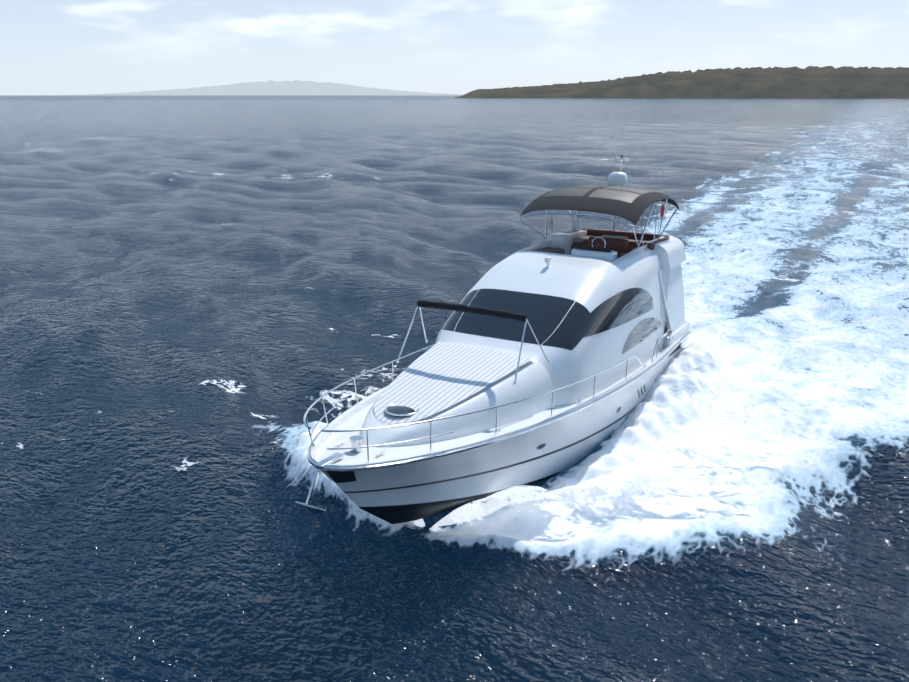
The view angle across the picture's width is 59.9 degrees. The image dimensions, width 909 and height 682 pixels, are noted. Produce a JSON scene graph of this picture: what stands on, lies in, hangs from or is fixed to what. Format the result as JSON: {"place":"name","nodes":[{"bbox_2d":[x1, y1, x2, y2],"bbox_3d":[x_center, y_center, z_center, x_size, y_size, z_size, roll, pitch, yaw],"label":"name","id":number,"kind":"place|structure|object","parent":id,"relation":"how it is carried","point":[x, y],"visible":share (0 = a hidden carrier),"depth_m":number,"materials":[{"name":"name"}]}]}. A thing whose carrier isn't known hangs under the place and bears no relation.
{"place":"outdoors","nodes":[
{"label":"outdoors","id":0,"kind":"place"},
{"bbox_2d":[86,80,459,94],"bbox_3d":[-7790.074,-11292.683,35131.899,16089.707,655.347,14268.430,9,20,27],"label":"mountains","id":1,"kind":"structure","parent":0,"point":[294,87],"depth_m":34896.41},
{"bbox_2d":[0,95,908,681],"bbox_3d":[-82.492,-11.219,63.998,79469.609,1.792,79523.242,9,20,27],"label":"sea","id":2,"kind":"structure","parent":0,"point":[204,299],"depth_m":23.89,"materials":[{"name":"blue liquid"}]},
{"bbox_2d":[295,155,690,523],"bbox_3d":[2.013,-0.560,19.829,4.931,7.910,18.202,9,16,27],"label":"motor yacht","id":3,"kind":"object","parent":2,"relation":"on","point":[553,354],"visible":1,"depth_m":17.50,"materials":[{"name":"white plastic"}]},
{"bbox_2d":[320,365,817,531],"bbox_3d":[2.064,2.023,20.782,16.088,1.312,12.044,9,20,27],"label":"bow spray","id":4,"kind":"object","parent":2,"relation":"on","point":[663,476],"visible":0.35,"depth_m":16.89,"materials":[{"name":"liquid"}]},
{"bbox_2d":[0,0,908,94],"label":"sky","id":5,"kind":"structure","parent":0,"point":[48,47],"materials":[{"name":"blue"}]},
{"bbox_2d":[455,66,908,98],"bbox_3d":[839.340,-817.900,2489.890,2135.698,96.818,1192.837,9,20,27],"label":"wooded headland","id":6,"kind":"structure","parent":0,"point":[849,82],"depth_m":2255.46,"materials":[{"name":"green plant"}]}
]}

